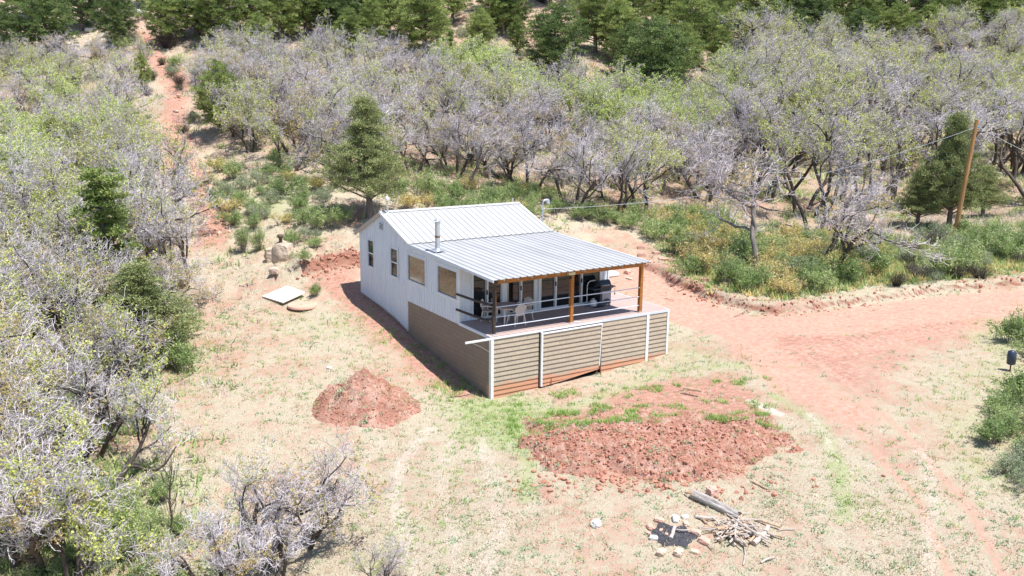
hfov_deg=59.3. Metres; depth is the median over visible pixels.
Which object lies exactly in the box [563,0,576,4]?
green shrub
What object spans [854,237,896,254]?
yellow shrub
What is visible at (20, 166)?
scrub oak
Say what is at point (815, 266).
green shrub
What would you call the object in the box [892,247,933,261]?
sage shrub
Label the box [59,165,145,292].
juniper tree
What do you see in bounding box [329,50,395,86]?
scrub oak
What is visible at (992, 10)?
pinon pine
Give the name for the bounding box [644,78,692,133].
scrub oak
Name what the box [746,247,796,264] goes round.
yellow shrub
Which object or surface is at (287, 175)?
yellow shrub
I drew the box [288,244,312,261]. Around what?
green shrub
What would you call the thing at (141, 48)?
scrub oak
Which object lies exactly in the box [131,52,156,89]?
pinon pine
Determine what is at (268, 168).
green shrub
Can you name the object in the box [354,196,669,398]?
cabin
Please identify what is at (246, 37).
scrub oak
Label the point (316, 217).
green shrub
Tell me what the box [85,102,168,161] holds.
scrub oak
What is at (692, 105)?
scrub oak
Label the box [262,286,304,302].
white panel
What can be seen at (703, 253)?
yellow shrub
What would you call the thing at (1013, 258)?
bare bush
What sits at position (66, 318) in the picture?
green shrub
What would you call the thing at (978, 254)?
green shrub
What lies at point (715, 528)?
firewood stick
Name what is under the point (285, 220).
yellow shrub
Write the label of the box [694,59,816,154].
scrub oak
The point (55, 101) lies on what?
scrub oak
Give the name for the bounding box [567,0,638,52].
pinon pine
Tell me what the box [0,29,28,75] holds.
scrub oak
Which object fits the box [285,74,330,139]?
scrub oak
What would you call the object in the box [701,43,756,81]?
scrub oak
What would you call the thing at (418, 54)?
scrub oak
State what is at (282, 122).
scrub oak
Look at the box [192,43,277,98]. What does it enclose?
scrub oak
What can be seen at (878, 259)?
green shrub
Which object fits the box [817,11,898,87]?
scrub oak
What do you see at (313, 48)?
scrub oak
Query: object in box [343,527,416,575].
scrub oak
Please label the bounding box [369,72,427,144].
scrub oak
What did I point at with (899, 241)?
sage shrub
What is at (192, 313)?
willow shrub
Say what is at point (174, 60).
green shrub
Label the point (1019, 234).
green shrub
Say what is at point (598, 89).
scrub oak
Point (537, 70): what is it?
scrub oak
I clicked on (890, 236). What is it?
green shrub
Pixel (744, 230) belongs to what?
green shrub
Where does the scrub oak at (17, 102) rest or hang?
on the ground at (818, 332)
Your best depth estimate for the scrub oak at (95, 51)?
77.71 m
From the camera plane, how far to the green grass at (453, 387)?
34.90 m
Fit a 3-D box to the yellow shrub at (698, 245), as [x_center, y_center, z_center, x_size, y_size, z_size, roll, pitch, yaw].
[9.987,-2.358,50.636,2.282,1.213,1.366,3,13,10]
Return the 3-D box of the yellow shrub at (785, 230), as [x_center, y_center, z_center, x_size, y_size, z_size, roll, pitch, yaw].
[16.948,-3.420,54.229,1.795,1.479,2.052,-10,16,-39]
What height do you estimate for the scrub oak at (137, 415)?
4.460 m
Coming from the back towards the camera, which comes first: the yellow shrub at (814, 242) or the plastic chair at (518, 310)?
the yellow shrub at (814, 242)
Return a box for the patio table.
[496,302,521,324]
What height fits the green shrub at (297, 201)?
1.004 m
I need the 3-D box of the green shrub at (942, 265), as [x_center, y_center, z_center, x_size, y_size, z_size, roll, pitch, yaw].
[22.283,-1.671,47.017,2.047,2.303,2.438,-4,13,-19]
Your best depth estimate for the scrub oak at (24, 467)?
23.11 m
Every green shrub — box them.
[0,55,14,68]
[10,555,62,575]
[32,510,88,542]
[43,535,87,555]
[46,563,74,575]
[50,391,86,409]
[56,309,74,328]
[56,536,87,564]
[75,457,107,479]
[82,513,116,540]
[84,475,123,500]
[95,362,121,380]
[95,459,119,486]
[102,515,142,545]
[103,499,137,526]
[109,29,135,51]
[111,509,168,560]
[113,554,158,575]
[117,480,142,512]
[121,350,163,381]
[126,100,143,117]
[128,504,168,530]
[132,341,168,358]
[132,504,174,544]
[136,336,173,359]
[145,472,175,502]
[145,543,173,561]
[156,327,203,373]
[158,337,208,365]
[164,325,191,345]
[164,507,193,536]
[165,53,184,66]
[167,316,206,336]
[188,58,206,76]
[197,184,224,200]
[210,186,227,205]
[211,202,246,225]
[213,28,242,47]
[220,153,244,178]
[227,188,252,204]
[239,194,272,212]
[240,207,261,228]
[252,184,270,194]
[257,157,276,174]
[264,143,284,164]
[266,165,309,194]
[271,149,300,168]
[274,154,293,173]
[283,226,302,244]
[285,173,308,185]
[286,194,308,209]
[286,205,312,225]
[288,184,310,199]
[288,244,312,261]
[291,200,329,229]
[303,235,326,247]
[304,202,323,212]
[307,11,324,31]
[308,282,321,295]
[322,198,355,226]
[383,175,414,193]
[402,162,440,195]
[430,177,450,201]
[432,193,464,206]
[433,176,451,191]
[444,173,473,199]
[458,196,479,204]
[464,197,490,204]
[468,179,507,203]
[474,36,494,50]
[476,175,493,198]
[477,193,502,203]
[491,184,512,198]
[498,180,524,190]
[501,177,527,201]
[502,197,519,202]
[523,185,540,206]
[523,196,554,216]
[526,174,559,202]
[544,190,569,212]
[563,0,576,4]
[568,198,601,219]
[576,200,602,215]
[588,200,617,223]
[611,209,634,223]
[615,208,645,229]
[624,196,660,220]
[637,211,664,233]
[638,215,672,240]
[654,231,698,253]
[660,202,683,213]
[660,219,691,238]
[662,200,698,227]
[671,245,705,275]
[679,203,703,220]
[689,205,714,221]
[697,209,726,230]
[703,220,730,244]
[708,202,732,221]
[709,198,734,215]
[711,246,751,284]
[714,227,759,261]
[720,212,742,228]
[722,249,745,269]
[724,222,756,237]
[725,225,749,248]
[732,265,766,290]
[733,231,768,258]
[738,257,778,283]
[748,235,777,252]
[755,222,767,240]
[758,229,797,249]
[770,244,804,267]
[791,219,819,240]
[793,265,838,290]
[794,256,837,276]
[800,253,828,265]
[811,222,849,243]
[816,245,869,281]
[843,217,879,241]
[850,236,896,272]
[861,235,904,251]
[879,228,899,241]
[914,235,962,273]
[926,241,957,255]
[937,240,977,270]
[940,227,990,270]
[942,208,982,234]
[948,227,974,239]
[958,217,995,251]
[968,404,1018,443]
[977,217,1011,232]
[979,385,1022,410]
[980,401,1023,420]
[983,222,1023,261]
[985,299,1023,343]
[988,218,1020,247]
[989,366,1023,396]
[991,405,1023,436]
[1000,366,1023,401]
[1003,226,1023,241]
[1007,336,1023,356]
[1008,432,1023,457]
[1009,397,1023,414]
[1011,233,1023,251]
[1015,217,1023,229]
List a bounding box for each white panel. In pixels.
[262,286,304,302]
[609,270,618,276]
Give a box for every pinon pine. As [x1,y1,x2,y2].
[0,0,32,16]
[0,1,31,55]
[7,0,87,53]
[52,0,107,30]
[88,0,141,46]
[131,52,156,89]
[134,0,197,46]
[161,0,229,36]
[189,0,260,42]
[189,59,245,134]
[223,0,271,23]
[238,0,304,41]
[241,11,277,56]
[280,0,335,35]
[306,0,363,34]
[323,6,364,56]
[327,0,382,24]
[347,0,389,48]
[374,0,426,40]
[378,0,454,53]
[439,0,473,23]
[461,6,499,43]
[473,0,526,35]
[475,0,495,12]
[498,0,534,25]
[504,14,527,54]
[517,0,595,74]
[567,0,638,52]
[592,0,644,53]
[599,20,655,77]
[610,0,660,20]
[613,14,706,93]
[642,0,688,21]
[657,0,731,51]
[673,20,711,75]
[688,0,739,46]
[703,26,745,67]
[724,0,762,16]
[729,3,754,42]
[750,0,766,15]
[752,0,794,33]
[778,0,809,16]
[782,8,816,46]
[793,0,838,33]
[810,11,845,50]
[819,0,858,23]
[842,7,882,51]
[844,0,885,31]
[860,0,913,22]
[872,0,924,45]
[902,0,951,20]
[910,1,949,43]
[915,0,967,12]
[941,7,987,48]
[942,0,1005,30]
[968,0,1023,29]
[986,6,1021,47]
[989,0,1023,8]
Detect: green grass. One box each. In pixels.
[0,212,1023,575]
[374,326,504,407]
[504,374,783,439]
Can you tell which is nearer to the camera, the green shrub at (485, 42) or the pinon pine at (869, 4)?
the green shrub at (485, 42)
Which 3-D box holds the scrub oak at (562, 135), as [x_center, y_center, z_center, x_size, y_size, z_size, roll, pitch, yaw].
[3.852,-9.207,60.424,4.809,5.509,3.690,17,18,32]
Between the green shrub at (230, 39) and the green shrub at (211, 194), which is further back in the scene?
the green shrub at (230, 39)
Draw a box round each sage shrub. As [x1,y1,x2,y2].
[22,98,42,106]
[75,549,116,573]
[115,480,147,495]
[130,4,147,19]
[143,549,178,575]
[163,63,181,75]
[185,112,198,119]
[210,178,229,188]
[219,181,239,194]
[230,160,247,168]
[231,170,260,190]
[244,201,272,218]
[249,168,273,184]
[256,187,291,204]
[297,226,322,238]
[302,191,331,203]
[308,201,344,212]
[312,185,334,195]
[446,24,469,37]
[521,47,536,59]
[566,1,581,12]
[706,254,744,264]
[773,252,800,273]
[797,253,822,268]
[813,242,846,256]
[849,241,880,259]
[882,235,910,246]
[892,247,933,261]
[910,221,952,239]
[926,233,966,248]
[928,269,948,280]
[962,246,993,256]
[979,252,993,264]
[989,445,1023,477]
[1001,461,1023,488]
[1005,439,1023,461]
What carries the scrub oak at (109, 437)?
on the ground at (818, 332)
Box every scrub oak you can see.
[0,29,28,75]
[0,44,57,81]
[0,49,32,80]
[0,58,92,110]
[0,67,24,90]
[0,67,52,111]
[0,78,37,108]
[0,97,60,139]
[0,98,24,125]
[0,102,67,148]
[0,123,51,217]
[0,124,108,228]
[0,130,77,199]
[0,151,85,269]
[0,164,45,209]
[0,176,25,217]
[0,199,67,247]
[0,202,48,238]
[0,212,58,273]
[0,212,60,275]
[0,217,122,340]
[0,220,66,332]
[0,234,101,345]
[0,238,17,288]
[0,250,118,369]
[0,271,50,347]
[0,285,66,397]
[0,296,98,439]
[0,297,76,412]
[0,320,115,512]
[0,342,157,460]
[0,402,109,575]
[0,413,89,574]
[0,456,171,575]
[1,127,53,190]
[4,112,73,149]
[7,146,86,242]
[10,37,70,88]
[15,29,87,74]
[15,165,165,263]
[15,357,205,488]
[18,82,89,143]
[24,235,113,308]
[24,244,193,330]
[25,91,91,146]
[26,137,110,190]
[37,293,177,393]
[38,42,101,104]
[38,124,105,185]
[38,172,154,256]
[43,92,150,164]
[48,38,88,90]
[49,282,176,439]
[53,221,191,315]
[58,150,210,269]
[64,74,135,127]
[66,30,125,78]
[66,108,118,165]
[68,71,130,114]
[70,94,173,149]
[74,157,145,191]
[76,104,170,167]
[77,117,217,218]
[82,137,153,184]
[83,44,141,97]
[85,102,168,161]
[94,57,158,117]
[102,42,138,87]
[113,124,200,197]
[114,135,229,244]
[115,185,209,277]
[126,31,159,75]
[128,494,283,575]
[144,245,224,304]
[162,470,320,575]
[177,28,241,83]
[181,49,253,102]
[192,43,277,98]
[201,21,258,62]
[201,49,252,89]
[205,69,267,136]
[211,78,284,152]
[212,19,245,56]
[212,425,394,568]
[223,53,310,135]
[226,47,283,116]
[234,33,295,100]
[234,78,330,154]
[238,94,340,171]
[243,19,304,70]
[245,28,292,69]
[252,49,332,109]
[263,25,328,97]
[264,57,331,123]
[274,106,354,184]
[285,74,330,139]
[289,35,330,75]
[289,47,356,116]
[290,53,360,123]
[295,67,379,145]
[299,8,375,77]
[304,49,364,84]
[305,102,352,161]
[312,26,388,88]
[323,80,416,139]
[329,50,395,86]
[330,87,408,154]
[340,48,411,116]
[343,74,393,109]
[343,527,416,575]
[349,54,420,126]
[354,39,420,72]
[356,27,391,69]
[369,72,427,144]
[375,29,409,79]
[377,41,415,99]
[378,109,428,180]
[380,96,455,175]
[384,57,445,120]
[386,42,444,89]
[397,58,488,126]
[397,102,463,165]
[406,104,492,176]
[409,41,453,104]
[411,41,494,110]
[422,37,466,83]
[425,72,484,138]
[430,58,493,121]
[438,110,538,178]
[446,86,528,167]
[448,40,507,91]
[452,59,528,108]
[458,57,547,134]
[460,33,515,85]
[461,111,516,190]
[470,67,520,124]
[472,105,597,194]
[479,35,543,88]
[482,88,537,131]
[491,56,550,126]
[501,90,552,159]
[514,63,594,140]
[514,126,621,208]
[518,75,569,151]
[522,65,560,89]
[523,69,582,124]
[541,41,616,111]
[544,110,601,188]
[546,113,648,188]
[551,71,625,124]
[561,116,668,215]
[562,78,640,141]
[567,69,623,102]
[568,71,628,141]
[573,75,608,131]
[574,105,610,151]
[575,114,689,210]
[592,59,680,100]
[597,89,684,154]
[599,105,655,172]
[605,55,670,98]
[605,92,663,135]
[609,88,649,116]
[610,96,674,164]
[634,108,750,188]
[641,99,678,131]
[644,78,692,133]
[647,72,688,100]
[649,86,696,136]
[656,110,727,179]
[658,119,703,194]
[662,93,738,157]
[667,105,750,165]
[668,118,777,201]
[675,88,715,120]
[676,79,720,129]
[678,66,709,97]
[679,127,808,267]
[680,94,751,130]
[682,68,745,109]
[685,77,781,161]
[685,140,740,206]
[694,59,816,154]
[696,106,759,179]
[698,117,740,164]
[699,44,783,138]
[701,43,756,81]
[712,78,814,187]
[715,41,758,81]
[717,0,807,56]
[718,66,738,90]
[720,63,808,159]
[721,61,848,171]
[726,26,813,60]
[731,24,831,89]
[733,99,850,201]
[734,30,841,128]
[734,81,888,217]
[743,37,868,127]
[744,18,842,80]
[744,120,912,231]
[753,25,812,67]
[758,41,809,86]
[788,48,874,116]
[794,31,888,68]
[795,165,956,267]
[798,40,885,106]
[798,45,882,114]
[800,11,855,53]
[802,51,883,153]
[802,70,876,144]
[805,74,932,174]
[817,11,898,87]
[822,46,938,130]
[826,50,952,145]
[831,73,980,179]
[838,100,949,211]
[845,30,959,117]
[857,47,959,155]
[866,79,1020,204]
[874,74,990,155]
[882,26,940,75]
[883,34,951,91]
[891,20,970,69]
[901,73,994,163]
[904,55,979,136]
[906,47,1018,151]
[907,1,981,71]
[924,78,1023,190]
[930,16,1005,72]
[932,22,1023,60]
[939,43,1022,148]
[943,49,993,88]
[946,42,1022,92]
[952,70,1023,147]
[961,62,1023,176]
[963,8,1023,70]
[965,73,1023,178]
[965,92,1023,198]
[974,33,1023,63]
[975,46,1023,93]
[975,74,1023,168]
[977,43,1023,67]
[995,0,1023,66]
[998,65,1023,154]
[1005,27,1023,71]
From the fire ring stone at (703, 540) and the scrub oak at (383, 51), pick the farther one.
the scrub oak at (383, 51)
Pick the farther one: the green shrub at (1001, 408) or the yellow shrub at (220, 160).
the yellow shrub at (220, 160)
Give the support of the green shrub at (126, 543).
on the ground at (818, 332)
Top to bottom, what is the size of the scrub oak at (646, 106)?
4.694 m
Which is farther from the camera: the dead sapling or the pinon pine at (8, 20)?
the pinon pine at (8, 20)
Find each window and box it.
[367,237,373,269]
[390,246,398,279]
[407,252,426,289]
[436,262,456,301]
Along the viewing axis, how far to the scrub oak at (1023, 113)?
80.69 m
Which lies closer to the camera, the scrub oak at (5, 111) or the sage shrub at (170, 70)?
the scrub oak at (5, 111)
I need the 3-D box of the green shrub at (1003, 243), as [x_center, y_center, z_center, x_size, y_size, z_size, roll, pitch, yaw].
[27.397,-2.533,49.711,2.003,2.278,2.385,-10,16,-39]
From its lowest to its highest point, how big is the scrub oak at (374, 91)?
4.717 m
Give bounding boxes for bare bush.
[26,42,62,58]
[121,30,139,43]
[141,86,153,95]
[147,68,158,79]
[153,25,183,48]
[157,55,166,64]
[167,72,186,85]
[172,122,192,132]
[174,83,184,90]
[887,268,908,286]
[900,239,924,249]
[900,252,922,263]
[903,261,937,277]
[903,262,916,270]
[921,224,952,244]
[950,261,969,278]
[968,261,996,278]
[1006,248,1023,262]
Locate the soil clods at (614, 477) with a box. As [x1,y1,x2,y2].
[484,466,885,507]
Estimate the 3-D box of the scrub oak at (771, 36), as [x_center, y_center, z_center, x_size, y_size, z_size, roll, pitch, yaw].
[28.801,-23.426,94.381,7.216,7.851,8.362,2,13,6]
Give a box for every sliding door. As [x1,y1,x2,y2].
[472,274,501,319]
[507,280,534,312]
[540,275,568,309]
[574,272,600,305]
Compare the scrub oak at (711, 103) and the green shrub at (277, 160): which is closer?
the green shrub at (277, 160)
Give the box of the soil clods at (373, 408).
[311,367,420,428]
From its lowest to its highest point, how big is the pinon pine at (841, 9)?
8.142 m
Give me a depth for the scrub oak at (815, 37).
99.16 m
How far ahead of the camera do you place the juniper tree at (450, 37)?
81.27 m
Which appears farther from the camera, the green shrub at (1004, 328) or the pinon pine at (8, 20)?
the pinon pine at (8, 20)
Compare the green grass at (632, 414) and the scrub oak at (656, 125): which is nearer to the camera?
the green grass at (632, 414)
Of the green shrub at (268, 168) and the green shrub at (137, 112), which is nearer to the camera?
the green shrub at (268, 168)
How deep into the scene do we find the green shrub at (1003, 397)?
30.88 m
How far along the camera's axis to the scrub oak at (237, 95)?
64.26 m
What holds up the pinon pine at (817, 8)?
on the ground at (818, 332)
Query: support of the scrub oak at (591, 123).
on the ground at (818, 332)
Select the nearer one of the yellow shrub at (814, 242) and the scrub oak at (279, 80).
the yellow shrub at (814, 242)
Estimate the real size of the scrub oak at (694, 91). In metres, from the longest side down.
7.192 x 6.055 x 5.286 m
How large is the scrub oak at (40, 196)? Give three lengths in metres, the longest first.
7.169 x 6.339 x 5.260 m
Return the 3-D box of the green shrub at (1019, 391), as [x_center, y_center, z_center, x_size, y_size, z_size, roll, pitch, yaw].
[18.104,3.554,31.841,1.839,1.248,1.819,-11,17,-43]
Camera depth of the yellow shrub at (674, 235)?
52.51 m
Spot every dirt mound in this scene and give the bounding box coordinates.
[312,368,420,427]
[518,410,803,481]
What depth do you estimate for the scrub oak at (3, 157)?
52.35 m
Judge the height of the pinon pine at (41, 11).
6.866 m
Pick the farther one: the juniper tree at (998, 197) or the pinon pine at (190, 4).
the pinon pine at (190, 4)
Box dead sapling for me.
[159,450,177,541]
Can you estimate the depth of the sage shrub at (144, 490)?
27.19 m
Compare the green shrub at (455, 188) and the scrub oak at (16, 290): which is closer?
the scrub oak at (16, 290)
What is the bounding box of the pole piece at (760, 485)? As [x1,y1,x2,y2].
[751,480,769,489]
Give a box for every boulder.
[264,247,272,262]
[271,240,293,262]
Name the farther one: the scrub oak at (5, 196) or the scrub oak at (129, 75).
the scrub oak at (129, 75)
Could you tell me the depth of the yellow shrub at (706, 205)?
58.34 m
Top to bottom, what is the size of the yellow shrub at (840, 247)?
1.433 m
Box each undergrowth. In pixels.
[0,14,1023,575]
[651,229,1023,300]
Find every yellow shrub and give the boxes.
[198,171,221,183]
[204,154,231,171]
[216,196,243,211]
[268,209,291,224]
[279,168,296,179]
[304,173,328,189]
[395,190,424,208]
[419,192,436,207]
[459,171,481,191]
[501,194,531,206]
[511,175,533,195]
[540,183,559,195]
[595,200,619,210]
[609,199,643,214]
[644,203,665,217]
[647,214,667,221]
[661,207,687,220]
[666,226,690,243]
[670,240,710,253]
[675,236,716,255]
[678,204,703,222]
[679,241,718,271]
[684,225,705,239]
[684,242,738,269]
[685,227,718,246]
[690,198,726,213]
[690,218,708,231]
[704,225,736,253]
[713,215,734,233]
[718,222,743,237]
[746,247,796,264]
[751,252,794,278]
[759,230,786,239]
[759,248,772,260]
[761,235,809,259]
[762,270,807,295]
[765,235,801,254]
[773,219,811,237]
[779,264,804,276]
[788,231,828,249]
[788,234,827,257]
[794,234,839,251]
[800,234,853,264]
[808,232,824,249]
[812,227,837,237]
[830,244,863,261]
[853,258,884,274]
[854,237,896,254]
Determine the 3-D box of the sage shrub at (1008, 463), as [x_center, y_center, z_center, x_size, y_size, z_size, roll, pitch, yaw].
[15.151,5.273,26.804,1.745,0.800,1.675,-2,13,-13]
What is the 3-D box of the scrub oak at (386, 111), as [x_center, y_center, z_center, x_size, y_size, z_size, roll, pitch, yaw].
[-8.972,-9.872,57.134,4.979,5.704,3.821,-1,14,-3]
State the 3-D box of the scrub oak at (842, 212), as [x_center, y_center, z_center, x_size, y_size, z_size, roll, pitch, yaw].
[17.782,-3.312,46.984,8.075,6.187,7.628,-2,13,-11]
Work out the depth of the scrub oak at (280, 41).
75.89 m
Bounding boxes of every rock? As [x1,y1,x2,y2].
[591,519,600,528]
[705,485,718,498]
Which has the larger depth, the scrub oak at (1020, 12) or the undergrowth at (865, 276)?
the scrub oak at (1020, 12)
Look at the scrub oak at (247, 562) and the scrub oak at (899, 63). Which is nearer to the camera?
the scrub oak at (247, 562)
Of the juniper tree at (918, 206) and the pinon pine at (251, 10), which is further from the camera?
the pinon pine at (251, 10)
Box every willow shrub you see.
[185,305,196,323]
[231,218,251,252]
[246,222,265,251]
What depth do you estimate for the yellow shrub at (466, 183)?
56.38 m
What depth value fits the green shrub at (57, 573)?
23.21 m
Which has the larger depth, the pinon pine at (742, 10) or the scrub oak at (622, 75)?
the pinon pine at (742, 10)
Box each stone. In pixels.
[268,267,279,273]
[277,234,282,242]
[623,269,632,273]
[646,523,654,529]
[649,535,657,540]
[654,516,664,522]
[655,548,666,556]
[658,257,668,260]
[672,514,679,522]
[674,547,683,557]
[681,514,688,519]
[683,521,688,526]
[689,548,698,554]
[690,528,701,536]
[697,536,709,545]
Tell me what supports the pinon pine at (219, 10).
on the ground at (818, 332)
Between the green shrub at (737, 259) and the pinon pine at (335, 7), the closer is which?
the green shrub at (737, 259)
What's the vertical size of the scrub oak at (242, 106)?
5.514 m
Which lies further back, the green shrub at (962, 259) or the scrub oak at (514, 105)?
the scrub oak at (514, 105)
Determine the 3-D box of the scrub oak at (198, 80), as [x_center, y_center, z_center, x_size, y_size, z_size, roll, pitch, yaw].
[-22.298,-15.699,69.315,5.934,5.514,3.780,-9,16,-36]
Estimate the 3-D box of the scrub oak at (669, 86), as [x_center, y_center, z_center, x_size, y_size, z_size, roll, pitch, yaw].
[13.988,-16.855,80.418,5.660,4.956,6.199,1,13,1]
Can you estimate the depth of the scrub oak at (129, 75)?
71.81 m
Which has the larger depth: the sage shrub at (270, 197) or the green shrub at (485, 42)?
the green shrub at (485, 42)
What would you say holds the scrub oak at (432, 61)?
on the ground at (818, 332)
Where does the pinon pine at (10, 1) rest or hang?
on the ground at (818, 332)
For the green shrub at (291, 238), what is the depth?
47.88 m
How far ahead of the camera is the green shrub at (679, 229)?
53.29 m
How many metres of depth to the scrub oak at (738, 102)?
66.50 m
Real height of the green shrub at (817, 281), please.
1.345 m
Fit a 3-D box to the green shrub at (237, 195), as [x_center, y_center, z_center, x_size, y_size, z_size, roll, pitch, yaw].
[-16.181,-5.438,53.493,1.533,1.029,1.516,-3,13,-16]
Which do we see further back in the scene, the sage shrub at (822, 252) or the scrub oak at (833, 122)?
the scrub oak at (833, 122)
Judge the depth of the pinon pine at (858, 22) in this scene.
114.27 m
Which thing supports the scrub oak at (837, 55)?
on the ground at (818, 332)
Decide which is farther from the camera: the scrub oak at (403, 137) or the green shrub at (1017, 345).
the scrub oak at (403, 137)
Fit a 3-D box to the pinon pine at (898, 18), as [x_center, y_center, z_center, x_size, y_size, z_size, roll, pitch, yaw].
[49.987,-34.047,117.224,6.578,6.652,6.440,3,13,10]
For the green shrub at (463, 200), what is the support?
on the ground at (818, 332)
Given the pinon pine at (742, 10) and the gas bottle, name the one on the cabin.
the gas bottle
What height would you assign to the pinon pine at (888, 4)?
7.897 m
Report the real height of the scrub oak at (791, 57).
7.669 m
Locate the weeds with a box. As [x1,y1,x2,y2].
[1,211,1023,575]
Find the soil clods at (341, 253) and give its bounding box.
[293,246,359,283]
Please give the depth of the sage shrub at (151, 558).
23.67 m
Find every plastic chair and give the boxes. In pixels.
[480,298,495,321]
[506,304,526,326]
[516,297,533,321]
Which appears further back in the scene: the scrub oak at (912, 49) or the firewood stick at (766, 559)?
the scrub oak at (912, 49)
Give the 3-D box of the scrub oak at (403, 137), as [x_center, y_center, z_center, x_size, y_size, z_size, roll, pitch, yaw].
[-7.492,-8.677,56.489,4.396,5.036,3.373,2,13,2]
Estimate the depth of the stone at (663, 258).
49.45 m
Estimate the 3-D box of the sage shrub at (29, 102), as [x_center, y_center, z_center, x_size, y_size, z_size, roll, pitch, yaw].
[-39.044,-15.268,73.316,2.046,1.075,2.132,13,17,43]
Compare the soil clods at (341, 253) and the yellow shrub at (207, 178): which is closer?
the soil clods at (341, 253)
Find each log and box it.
[669,525,675,539]
[683,387,701,391]
[689,489,741,518]
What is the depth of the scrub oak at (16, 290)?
34.38 m
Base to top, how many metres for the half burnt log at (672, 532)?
0.152 m
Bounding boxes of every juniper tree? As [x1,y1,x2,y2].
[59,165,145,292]
[61,258,206,346]
[315,92,411,218]
[442,29,455,59]
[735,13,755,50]
[888,164,950,227]
[906,109,992,230]
[967,163,1013,215]
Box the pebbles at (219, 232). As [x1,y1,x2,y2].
[135,20,240,243]
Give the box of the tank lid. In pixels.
[287,302,317,309]
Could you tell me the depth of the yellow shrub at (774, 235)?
52.85 m
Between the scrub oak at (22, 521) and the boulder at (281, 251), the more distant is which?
the boulder at (281, 251)
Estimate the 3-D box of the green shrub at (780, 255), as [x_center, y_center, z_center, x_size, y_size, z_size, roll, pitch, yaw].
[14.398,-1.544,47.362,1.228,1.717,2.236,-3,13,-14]
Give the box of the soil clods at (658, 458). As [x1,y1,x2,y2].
[516,410,801,481]
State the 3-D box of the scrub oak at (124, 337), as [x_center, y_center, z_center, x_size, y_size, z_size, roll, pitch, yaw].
[-14.042,2.472,31.384,4.074,5.338,6.745,-6,14,-28]
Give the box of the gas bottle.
[590,298,596,306]
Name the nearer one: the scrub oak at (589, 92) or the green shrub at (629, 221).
the green shrub at (629, 221)
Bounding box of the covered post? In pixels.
[1006,350,1016,370]
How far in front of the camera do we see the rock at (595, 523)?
24.21 m
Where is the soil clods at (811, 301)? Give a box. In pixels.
[626,252,1023,316]
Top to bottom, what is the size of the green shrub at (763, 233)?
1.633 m
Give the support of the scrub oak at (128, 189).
on the ground at (818, 332)
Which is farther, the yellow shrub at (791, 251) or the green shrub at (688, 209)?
the green shrub at (688, 209)
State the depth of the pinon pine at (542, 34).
83.74 m
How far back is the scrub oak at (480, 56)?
74.56 m
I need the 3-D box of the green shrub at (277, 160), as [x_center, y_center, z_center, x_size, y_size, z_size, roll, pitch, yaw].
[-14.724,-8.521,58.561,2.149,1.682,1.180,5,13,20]
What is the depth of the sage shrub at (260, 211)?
51.45 m
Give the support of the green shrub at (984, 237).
on the ground at (818, 332)
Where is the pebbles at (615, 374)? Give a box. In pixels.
[3,260,1014,575]
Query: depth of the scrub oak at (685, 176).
61.20 m
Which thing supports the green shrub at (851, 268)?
on the ground at (818, 332)
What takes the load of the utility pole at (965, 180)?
on the ground at (818, 332)
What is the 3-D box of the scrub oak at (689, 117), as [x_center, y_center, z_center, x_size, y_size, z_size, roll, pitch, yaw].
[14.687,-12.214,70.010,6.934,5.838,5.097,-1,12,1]
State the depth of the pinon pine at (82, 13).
91.30 m
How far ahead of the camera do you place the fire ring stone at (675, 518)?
24.61 m
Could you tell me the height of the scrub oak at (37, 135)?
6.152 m
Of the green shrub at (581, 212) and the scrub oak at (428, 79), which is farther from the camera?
the scrub oak at (428, 79)
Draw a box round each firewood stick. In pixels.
[696,515,716,518]
[697,528,733,530]
[698,526,746,532]
[718,519,762,524]
[723,532,747,535]
[727,513,759,535]
[727,523,769,536]
[732,537,746,546]
[733,522,768,539]
[742,546,745,565]
[751,525,769,545]
[753,534,771,543]
[755,520,780,527]
[761,556,774,563]
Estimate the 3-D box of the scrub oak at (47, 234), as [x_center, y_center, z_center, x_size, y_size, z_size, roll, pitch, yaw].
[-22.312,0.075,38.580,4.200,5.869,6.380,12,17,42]
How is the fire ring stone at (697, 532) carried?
on the ground at (818, 332)
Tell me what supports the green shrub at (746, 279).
on the ground at (818, 332)
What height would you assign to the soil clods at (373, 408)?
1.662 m
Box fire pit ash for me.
[649,523,697,548]
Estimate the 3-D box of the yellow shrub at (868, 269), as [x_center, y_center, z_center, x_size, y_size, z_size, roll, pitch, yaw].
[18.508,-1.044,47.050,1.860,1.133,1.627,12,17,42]
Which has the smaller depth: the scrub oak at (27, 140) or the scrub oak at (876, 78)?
the scrub oak at (27, 140)
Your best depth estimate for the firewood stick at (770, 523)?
24.44 m
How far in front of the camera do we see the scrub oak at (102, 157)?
51.84 m
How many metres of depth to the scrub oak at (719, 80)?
79.76 m
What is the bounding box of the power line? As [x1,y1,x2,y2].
[551,128,971,208]
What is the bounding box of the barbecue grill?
[588,279,615,306]
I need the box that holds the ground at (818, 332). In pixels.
[0,0,1023,575]
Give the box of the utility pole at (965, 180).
[952,120,979,233]
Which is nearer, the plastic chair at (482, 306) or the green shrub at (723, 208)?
the plastic chair at (482, 306)
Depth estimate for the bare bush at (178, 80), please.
77.55 m
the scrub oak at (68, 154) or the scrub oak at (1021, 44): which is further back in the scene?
the scrub oak at (1021, 44)
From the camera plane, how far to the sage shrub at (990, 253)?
49.84 m
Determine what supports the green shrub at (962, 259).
on the ground at (818, 332)
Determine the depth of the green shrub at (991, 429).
28.73 m

